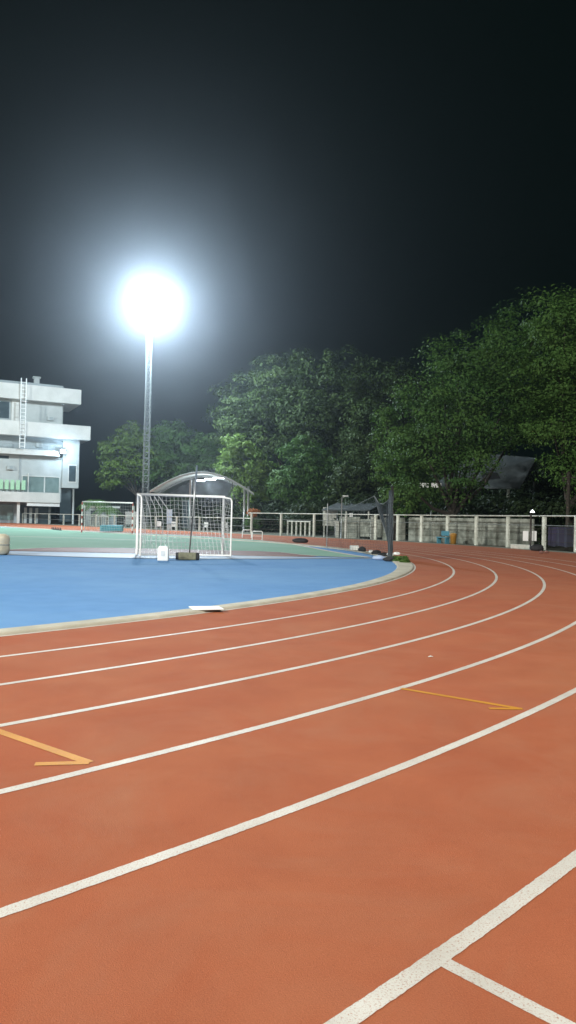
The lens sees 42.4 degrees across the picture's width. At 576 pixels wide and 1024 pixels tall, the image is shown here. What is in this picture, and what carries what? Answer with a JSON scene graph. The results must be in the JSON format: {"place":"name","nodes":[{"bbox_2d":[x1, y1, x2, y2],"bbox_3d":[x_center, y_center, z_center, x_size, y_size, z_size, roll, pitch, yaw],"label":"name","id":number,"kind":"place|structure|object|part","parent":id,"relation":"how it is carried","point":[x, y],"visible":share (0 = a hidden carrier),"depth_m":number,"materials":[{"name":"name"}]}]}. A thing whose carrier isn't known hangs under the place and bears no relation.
{"place":"outdoors","nodes":[
{"label":"outdoors","id":0,"kind":"place"},
{"bbox_2d":[135,290,164,528],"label":"floodlight tower","id":1,"kind":"structure","parent":0,"point":[141,310],"depth_m":94.77,"materials":[{"name":"grey metal"}]},
{"bbox_2d":[0,527,359,556],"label":"court surface","id":2,"kind":"object","parent":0,"point":[41,538],"visible":0.95,"depth_m":42.31,"materials":[{"name":"green rubber"}]},
{"bbox_2d":[20,536,156,540],"bbox_3d":[-13.521,1.671,47.511,13.246,0.001,1.122,1,-1,12],"label":"court line","id":3,"kind":"object","parent":2,"relation":"on","point":[91,538],"visible":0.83,"depth_m":47.56,"materials":[{"name":"paint"}]},
{"bbox_2d":[81,501,134,533],"bbox_3d":[-15.229,0.465,62.926,4.322,2.667,1.391,1,-1,-8],"label":"striped goal","id":4,"kind":"object","parent":2,"relation":"on","point":[125,506],"visible":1,"depth_m":62.58,"materials":[{"name":"white metal"}]},
{"bbox_2d":[100,525,122,531],"bbox_3d":[-15.337,1.417,64.585,1.900,0.550,1.200,1,-1,-9],"label":"landing mat","id":5,"kind":"object","parent":2,"relation":"on","point":[110,527],"visible":0.81,"depth_m":63.99,"materials":[{"name":"teal plastic"}]},
{"bbox_2d":[6,527,366,556],"bbox_3d":[-10.959,1.841,57.867,8.630,0.001,60.617,2,-1,-36],"label":"court line","id":6,"kind":"object","parent":2,"relation":"on","point":[298,545],"visible":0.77,"depth_m":39.07,"materials":[{"name":"paint"}]},
{"bbox_2d":[25,547,368,557],"bbox_3d":[-7.529,1.644,32.079,21.493,0.001,4.767,1,-1,-5],"label":"court line","id":7,"kind":"object","parent":2,"relation":"on","point":[190,549],"visible":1,"depth_m":33.83,"materials":[{"name":"paint"}]},
{"bbox_2d":[0,527,396,628],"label":"infield surface","id":8,"kind":"object","parent":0,"point":[37,590],"depth_m":17.09,"materials":[{"name":"blue rubber"}]},
{"bbox_2d":[10,547,312,556],"bbox_3d":[-14.495,1.487,31.637,31.395,0.001,4.801,1,-1,-3],"label":"court border","id":9,"kind":"object","parent":8,"relation":"on","point":[145,551],"visible":0.8,"depth_m":31.66,"materials":[{"name":"white paint"}]},
{"bbox_2d":[157,546,168,560],"bbox_3d":[-4.253,1.414,25.276,0.370,0.498,0.378,1,-1,-6],"label":"white box","id":10,"kind":"object","parent":8,"relation":"on","point":[162,553],"visible":1,"depth_m":25.11,"materials":[{"name":"plastic"}]},
{"bbox_2d":[7,554,364,558],"bbox_3d":[-12.902,1.469,26.325,34.585,0.001,2.354,1,-1,-9],"label":"court gutter","id":11,"kind":"object","parent":8,"relation":"on","point":[199,558],"visible":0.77,"depth_m":26.73,"materials":[{"name":"concrete"}]},
{"bbox_2d":[0,534,9,554],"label":"foam bundle","id":12,"kind":"object","parent":11,"relation":"on","point":[4,544],"visible":1,"depth_m":26.47,"materials":[{"name":"plastic"}]},
{"bbox_2d":[176,465,199,559],"bbox_3d":[-3.501,0.011,26.151,0.810,3.349,0.368,1,-1,0],"label":"net pole","id":13,"kind":"object","parent":8,"relation":"on","point":[189,555],"visible":1,"depth_m":26.09,"materials":[{"name":"grey metal"}]},
{"bbox_2d":[8,551,371,558],"bbox_3d":[-13.056,1.485,27.960,34.482,0.001,4.137,1,-1,-5],"label":"court edging","id":14,"kind":"object","parent":8,"relation":"on","point":[90,554],"visible":0.65,"depth_m":28.31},
{"bbox_2d":[135,493,232,555],"bbox_3d":[-4.062,0.497,29.052,3.589,2.399,1.065,2,-1,-20],"label":"football goal","id":15,"kind":"object","parent":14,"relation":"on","point":[223,520],"visible":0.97,"depth_m":29.07,"materials":[{"name":"white metal"}]},
{"bbox_2d":[0,526,413,635],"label":"kerb","id":16,"kind":"structure","parent":8,"relation":"on","point":[403,569],"depth_m":12.52,"materials":[{"name":"concrete"}]},
{"bbox_2d":[189,606,223,609],"bbox_3d":[-1.306,1.532,11.834,0.500,0.016,0.400,2,-1,-17],"label":"kerb board","id":17,"kind":"object","parent":16,"relation":"on","point":[206,608],"visible":1,"depth_m":11.77,"materials":[{"name":"white plastic"}]},
{"bbox_2d":[392,555,402,560],"bbox_3d":[4.134,1.784,27.807,0.489,0.330,0.405,1,-1,37],"label":"weed","id":18,"kind":"object","parent":16,"relation":"on","point":[397,558],"visible":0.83,"depth_m":27.75,"materials":[{"name":"green plant"}]},
{"bbox_2d":[399,556,409,562],"bbox_3d":[4.258,1.755,26.978,0.460,0.353,0.428,1,-1,0],"label":"weed","id":19,"kind":"object","parent":16,"relation":"on","point":[405,559],"visible":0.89,"depth_m":26.87,"materials":[{"name":"green plant"}]},
{"bbox_2d":[350,545,358,549],"bbox_3d":[3.380,1.822,37.807,0.420,0.240,0.300,1,-1,-11],"label":"cooler box","id":20,"kind":"object","parent":8,"relation":"on","point":[353,547],"visible":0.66,"depth_m":37.66,"materials":[{"name":"white plastic"}]},
{"bbox_2d":[325,486,393,555],"bbox_3d":[3.392,0.473,34.652,0.790,2.951,11.030,1,-1,-10],"label":"throwing net","id":21,"kind":"object","parent":8,"relation":"on","point":[389,515],"visible":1,"depth_m":31.20,"materials":[{"name":"fabric"}]},
{"bbox_2d":[383,556,393,560],"bbox_3d":[3.891,1.778,28.253,0.588,0.187,0.335,1,-1,0],"label":"sandbag","id":22,"kind":"object","parent":8,"relation":"on","point":[388,558],"visible":0.71,"depth_m":28.12,"materials":[{"name":"black fabric"}]},
{"bbox_2d":[0,523,575,1023],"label":"running track","id":23,"kind":"structure","parent":0,"point":[324,911],"depth_m":3.86,"materials":[{"name":"rubber"}]},
{"bbox_2d":[0,729,91,765],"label":"track arrow","id":24,"kind":"object","parent":23,"relation":"on","point":[79,759],"visible":1,"depth_m":4.64,"materials":[{"name":"orange paint"}]},
{"bbox_2d":[0,562,415,636],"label":"lane line","id":25,"kind":"object","parent":23,"relation":"on","point":[414,568],"visible":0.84,"depth_m":11.81,"materials":[{"name":"paint"}]},
{"bbox_2d":[0,528,454,656],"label":"lane line","id":26,"kind":"object","parent":23,"relation":"on","point":[453,573],"visible":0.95,"depth_m":10.33,"materials":[{"name":"paint"}]},
{"bbox_2d":[0,525,497,684],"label":"lane line","id":27,"kind":"object","parent":23,"relation":"on","point":[495,580],"visible":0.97,"depth_m":8.72,"materials":[{"name":"paint"}]},
{"bbox_2d":[0,526,545,726],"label":"lane line","id":28,"kind":"object","parent":23,"relation":"on","point":[185,690],"visible":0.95,"depth_m":7.10,"materials":[{"name":"paint"}]},
{"bbox_2d":[0,526,575,917],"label":"lane line","id":29,"kind":"object","parent":23,"relation":"on","point":[21,905],"visible":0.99,"depth_m":3.59,"materials":[{"name":"paint"}]},
{"bbox_2d":[0,525,575,793],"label":"lane line","id":30,"kind":"object","parent":23,"relation":"on","point":[80,772],"visible":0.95,"depth_m":5.25,"materials":[{"name":"paint"}]},
{"bbox_2d":[292,538,307,542],"bbox_3d":[0.805,1.867,48.937,1.086,0.307,0.502,1,-1,0],"label":"sports bag","id":31,"kind":"object","parent":23,"relation":"on","point":[300,540],"visible":1,"depth_m":48.77,"materials":[{"name":"black fabric"}]},
{"bbox_2d":[50,526,575,1023],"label":"lane line","id":32,"kind":"object","parent":23,"relation":"on","point":[398,984],"visible":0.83,"depth_m":2.59,"materials":[{"name":"paint"}]},
{"bbox_2d":[401,688,522,709],"bbox_3d":[1.414,1.584,6.256,1.105,0.001,0.217,1,-1,36],"label":"track arrow","id":33,"kind":"object","parent":23,"relation":"on","point":[512,707],"visible":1,"depth_m":6.25,"materials":[{"name":"orange paint"}]},
{"bbox_2d":[441,959,575,1023],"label":"lane mark","id":34,"kind":"object","parent":23,"relation":"on","point":[511,996],"visible":1,"depth_m":2.35,"materials":[{"name":"paint"}]},
{"bbox_2d":[530,544,543,550],"bbox_3d":[14.591,2.078,43.428,0.876,0.383,0.402,1,-1,0],"label":"sports bag","id":35,"kind":"object","parent":23,"relation":"on","point":[536,547],"visible":1,"depth_m":43.31,"materials":[{"name":"black fabric"}]},
{"bbox_2d":[0,0,575,520],"label":"sky","id":36,"kind":"structure","parent":0,"point":[374,176],"materials":[{"name":"black"}]},
{"bbox_2d":[24,523,575,553],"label":"concrete path","id":37,"kind":"structure","parent":0,"point":[358,539],"depth_m":59.50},
{"bbox_2d":[167,509,171,529],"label":"notice board","id":38,"kind":"object","parent":37,"relation":"on","point":[170,518],"visible":0.63,"depth_m":85.16,"materials":[{"name":"metal"}]},
{"bbox_2d":[22,513,575,551],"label":"perimeter fence","id":39,"kind":"object","parent":37,"relation":"on","point":[507,524],"visible":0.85,"depth_m":58.48,"materials":[{"name":"white metal"}]},
{"bbox_2d":[523,531,527,540],"bbox_3d":[14.574,1.469,45.490,0.322,0.608,0.060,1,-1,23],"label":"white board","id":40,"kind":"object","parent":39,"relation":"attached to","point":[525,535],"visible":1,"depth_m":45.47,"materials":[{"name":"plastic"}]},
{"bbox_2d":[532,531,536,540],"bbox_3d":[15.104,1.469,45.491,0.275,0.607,0.060,1,-1,23],"label":"white board","id":41,"kind":"object","parent":39,"relation":"attached to","point":[534,535],"visible":1,"depth_m":45.46,"materials":[{"name":"plastic"}]},
{"bbox_2d":[548,527,573,546],"bbox_3d":[16.142,1.479,43.790,0.118,1.180,2.504,2,-1,-18],"label":"banner","id":42,"kind":"object","parent":39,"relation":"attached to","point":[564,535],"visible":1,"depth_m":43.76,"materials":[{"name":"fabric"}]},
{"bbox_2d":[436,531,449,543],"bbox_3d":[11.375,1.850,54.381,0.435,0.925,1.150,2,-1,-28],"label":"blue bench","id":43,"kind":"object","parent":37,"relation":"on","point":[444,533],"visible":1,"depth_m":54.37,"materials":[{"name":"paint"}]},
{"bbox_2d":[450,533,456,543],"bbox_3d":[11.926,1.921,53.521,0.510,0.790,0.510,1,-1,0],"label":"yellow bin","id":44,"kind":"object","parent":37,"relation":"on","point":[453,538],"visible":0.91,"depth_m":53.34,"materials":[{"name":"plastic"}]},
{"bbox_2d":[510,544,531,548],"bbox_3d":[14.610,2.157,45.883,0.300,0.280,1.906,2,-1,-33],"label":"concrete block","id":45,"kind":"object","parent":37,"relation":"on","point":[517,546],"depth_m":46.01,"materials":[{"name":"white concrete"}]},
{"bbox_2d":[529,509,534,549],"bbox_3d":[14.821,1.067,45.041,0.290,2.450,0.386,1,-1,15],"label":"lamp post","id":46,"kind":"object","parent":37,"relation":"on","point":[532,511],"visible":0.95,"depth_m":45.15,"materials":[{"name":"metal"}]},
{"bbox_2d":[33,517,573,551],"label":"ground","id":47,"kind":"structure","parent":0,"point":[557,548],"depth_m":84.41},
{"bbox_2d":[0,376,90,523],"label":"white building","id":48,"kind":"structure","parent":47,"relation":"on","point":[40,442],"depth_m":116.74,"materials":[{"name":"paint"}]},
{"bbox_2d":[0,479,2,490],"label":"stadium seat","id":49,"kind":"object","parent":48,"relation":"on","point":[1,483],"visible":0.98,"depth_m":114.08,"materials":[{"name":"green plastic"}]},
{"bbox_2d":[0,400,9,418],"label":"window","id":50,"kind":"structure","parent":48,"relation":"in","point":[4,405],"depth_m":114.82,"materials":[{"name":"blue glass"}]},
{"bbox_2d":[4,480,8,490],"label":"stadium seat","id":51,"kind":"object","parent":48,"relation":"on","point":[6,484],"visible":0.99,"depth_m":114.47,"materials":[{"name":"green plastic"}]},
{"bbox_2d":[10,480,13,490],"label":"stadium seat","id":52,"kind":"object","parent":48,"relation":"on","point":[12,485],"visible":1,"depth_m":114.80,"materials":[{"name":"green plastic"}]},
{"bbox_2d":[16,480,19,491],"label":"stadium seat","id":53,"kind":"object","parent":48,"relation":"on","point":[17,485],"visible":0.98,"depth_m":115.20,"materials":[{"name":"green plastic"}]},
{"bbox_2d":[21,480,25,491],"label":"stadium seat","id":54,"kind":"object","parent":48,"relation":"on","point":[23,484],"visible":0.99,"depth_m":115.53,"materials":[{"name":"green plastic"}]},
{"bbox_2d":[24,508,26,522],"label":"door panel","id":55,"kind":"structure","parent":48,"relation":"in","point":[25,509],"depth_m":117.20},
{"bbox_2d":[29,508,31,522],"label":"door panel","id":56,"kind":"structure","parent":48,"relation":"in","point":[30,509],"depth_m":117.54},
{"bbox_2d":[35,508,37,522],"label":"door panel","id":57,"kind":"structure","parent":48,"relation":"in","point":[36,509],"depth_m":117.95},
{"bbox_2d":[76,499,111,522],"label":"palm","id":58,"kind":"object","parent":47,"relation":"on","point":[95,506],"visible":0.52,"depth_m":103.08,"materials":[{"name":"green plant"}]},
{"bbox_2d":[90,516,108,525],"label":"picket railing","id":59,"kind":"object","parent":47,"relation":"on","point":[99,520],"visible":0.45,"depth_m":100.26,"materials":[{"name":"white metal"}]},
{"bbox_2d":[83,506,119,525],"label":"kiosk","id":60,"kind":"object","parent":47,"relation":"on","point":[92,512],"visible":0.5,"depth_m":105.70,"materials":[{"name":"white paint"}]},
{"bbox_2d":[90,507,121,524],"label":"palm","id":61,"kind":"object","parent":47,"relation":"on","point":[107,510],"visible":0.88,"depth_m":100.81,"materials":[{"name":"green plant"}]},
{"bbox_2d":[125,511,135,527],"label":"grey panel","id":62,"kind":"object","parent":47,"relation":"on","point":[130,518],"visible":0.57,"depth_m":93.71,"materials":[{"name":"metal"}]},
{"bbox_2d":[93,420,175,511],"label":"tree","id":63,"kind":"object","parent":47,"relation":"on","point":[126,465],"visible":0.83,"depth_m":117.35,"materials":[{"name":"green plant"}]},
{"bbox_2d":[130,418,235,503],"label":"tree","id":64,"kind":"object","parent":47,"relation":"on","point":[178,444],"visible":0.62,"depth_m":118.38,"materials":[{"name":"green plant"}]},
{"bbox_2d":[182,500,188,528],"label":"steel cabinet","id":65,"kind":"object","parent":47,"relation":"on","point":[185,515],"visible":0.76,"depth_m":88.18,"materials":[{"name":"metal"}]},
{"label":"door","id":66,"kind":"part","parent":65,"relation":"part of","materials":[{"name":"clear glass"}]},
{"bbox_2d":[150,471,253,531],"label":"curved shelter","id":67,"kind":"object","parent":47,"relation":"on","point":[209,483],"visible":0.84,"depth_m":92.98,"materials":[{"name":"metal"}]},
{"bbox_2d":[212,433,279,530],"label":"young tree","id":68,"kind":"object","parent":47,"relation":"on","point":[232,459],"visible":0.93,"depth_m":91.06,"materials":[{"name":"green plant"}]},
{"bbox_2d":[243,508,262,530],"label":"flowering bush","id":69,"kind":"object","parent":47,"relation":"on","point":[255,521],"visible":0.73,"depth_m":81.66,"materials":[{"name":"green plant"}]},
{"bbox_2d":[287,521,310,535],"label":"picket railing","id":70,"kind":"object","parent":47,"relation":"on","point":[300,527],"visible":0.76,"depth_m":70.09,"materials":[{"name":"white metal"}]},
{"bbox_2d":[265,435,349,511],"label":"young tree","id":71,"kind":"object","parent":47,"relation":"on","point":[306,482],"visible":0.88,"depth_m":84.82,"materials":[{"name":"green plant"}]},
{"bbox_2d":[323,507,336,536],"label":"white sign","id":72,"kind":"object","parent":47,"relation":"on","point":[331,517],"visible":0.56,"depth_m":69.59,"materials":[{"name":"metal"}]},
{"bbox_2d":[335,520,338,537],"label":"marker post","id":73,"kind":"object","parent":47,"relation":"on","point":[337,526],"visible":0.79,"depth_m":66.81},
{"bbox_2d":[341,496,347,537],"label":"street lamp","id":74,"kind":"object","parent":47,"relation":"on","point":[341,513],"visible":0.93,"depth_m":65.37,"materials":[{"name":"metal"}]},
{"bbox_2d":[201,344,498,485],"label":"rain tree","id":75,"kind":"object","parent":47,"relation":"on","point":[289,419],"visible":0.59,"depth_m":103.09,"materials":[{"name":"green plant"}]},
{"bbox_2d":[125,458,575,545],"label":"undergrowth","id":76,"kind":"object","parent":47,"relation":"on","point":[522,499],"visible":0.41,"depth_m":72.62,"materials":[{"name":"green plant"}]},
{"bbox_2d":[322,503,381,538],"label":"open shed","id":77,"kind":"structure","parent":47,"relation":"on","point":[336,507],"depth_m":68.36,"materials":[{"name":"metal"}]},
{"bbox_2d":[321,428,397,504],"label":"young tree","id":78,"kind":"object","parent":47,"relation":"on","point":[362,484],"visible":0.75,"depth_m":81.36,"materials":[{"name":"green plant"}]},
{"bbox_2d":[370,516,373,538],"bbox_3d":[7.198,1.364,63.471,0.340,1.960,0.280,1,-1,0],"label":"marker post","id":79,"kind":"object","parent":47,"relation":"on","point":[372,526],"visible":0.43,"depth_m":63.37,"materials":[{"name":"white concrete"}]},
{"bbox_2d":[339,517,405,540],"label":"boundary wall","id":80,"kind":"structure","parent":47,"relation":"on","point":[402,528],"depth_m":65.18,"materials":[{"name":"concrete"}]},
{"bbox_2d":[366,407,445,539],"bbox_3d":[9.670,-3.074,60.709,7.125,10.887,5.169,2,-1,-42],"label":"young tree","id":81,"kind":"object","parent":47,"relation":"on","point":[384,418],"visible":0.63,"depth_m":59.86,"materials":[{"name":"green plant"}]},
{"bbox_2d":[408,517,533,545],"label":"boundary wall","id":82,"kind":"structure","parent":47,"relation":"on","point":[431,526],"depth_m":54.31,"materials":[{"name":"concrete"}]},
{"bbox_2d":[420,453,535,523],"bbox_3d":[16.505,-1.440,64.287,8.311,8.011,16.697,1,-1,35],"label":"sheet roof shelter","id":83,"kind":"object","parent":47,"relation":"on","point":[515,470],"visible":0.29,"depth_m":64.25,"materials":[{"name":"grey metal"}]},
{"bbox_2d":[381,286,575,517],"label":"tree","id":84,"kind":"object","parent":47,"relation":"on","point":[475,380],"visible":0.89,"depth_m":56.40,"materials":[{"name":"green plant"}]},
{"bbox_2d":[500,283,575,546],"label":"tree","id":85,"kind":"object","parent":47,"relation":"on","point":[564,316],"visible":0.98,"depth_m":51.43,"materials":[{"name":"green plant"}]},
{"bbox_2d":[562,472,574,549],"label":"telegraph pole","id":86,"kind":"object","parent":47,"relation":"on","point":[568,477],"visible":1,"depth_m":47.42,"materials":[{"name":"grey concrete"}]},
{"bbox_2d":[372,555,384,559],"bbox_3d":[3.582,1.780,29.098,0.554,0.186,0.340,1,-1,0],"label":"folded sheet","id":87,"kind":"object","parent":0,"point":[378,557],"visible":0.85,"depth_m":29.00,"materials":[{"name":"white fabric"}]}
]}

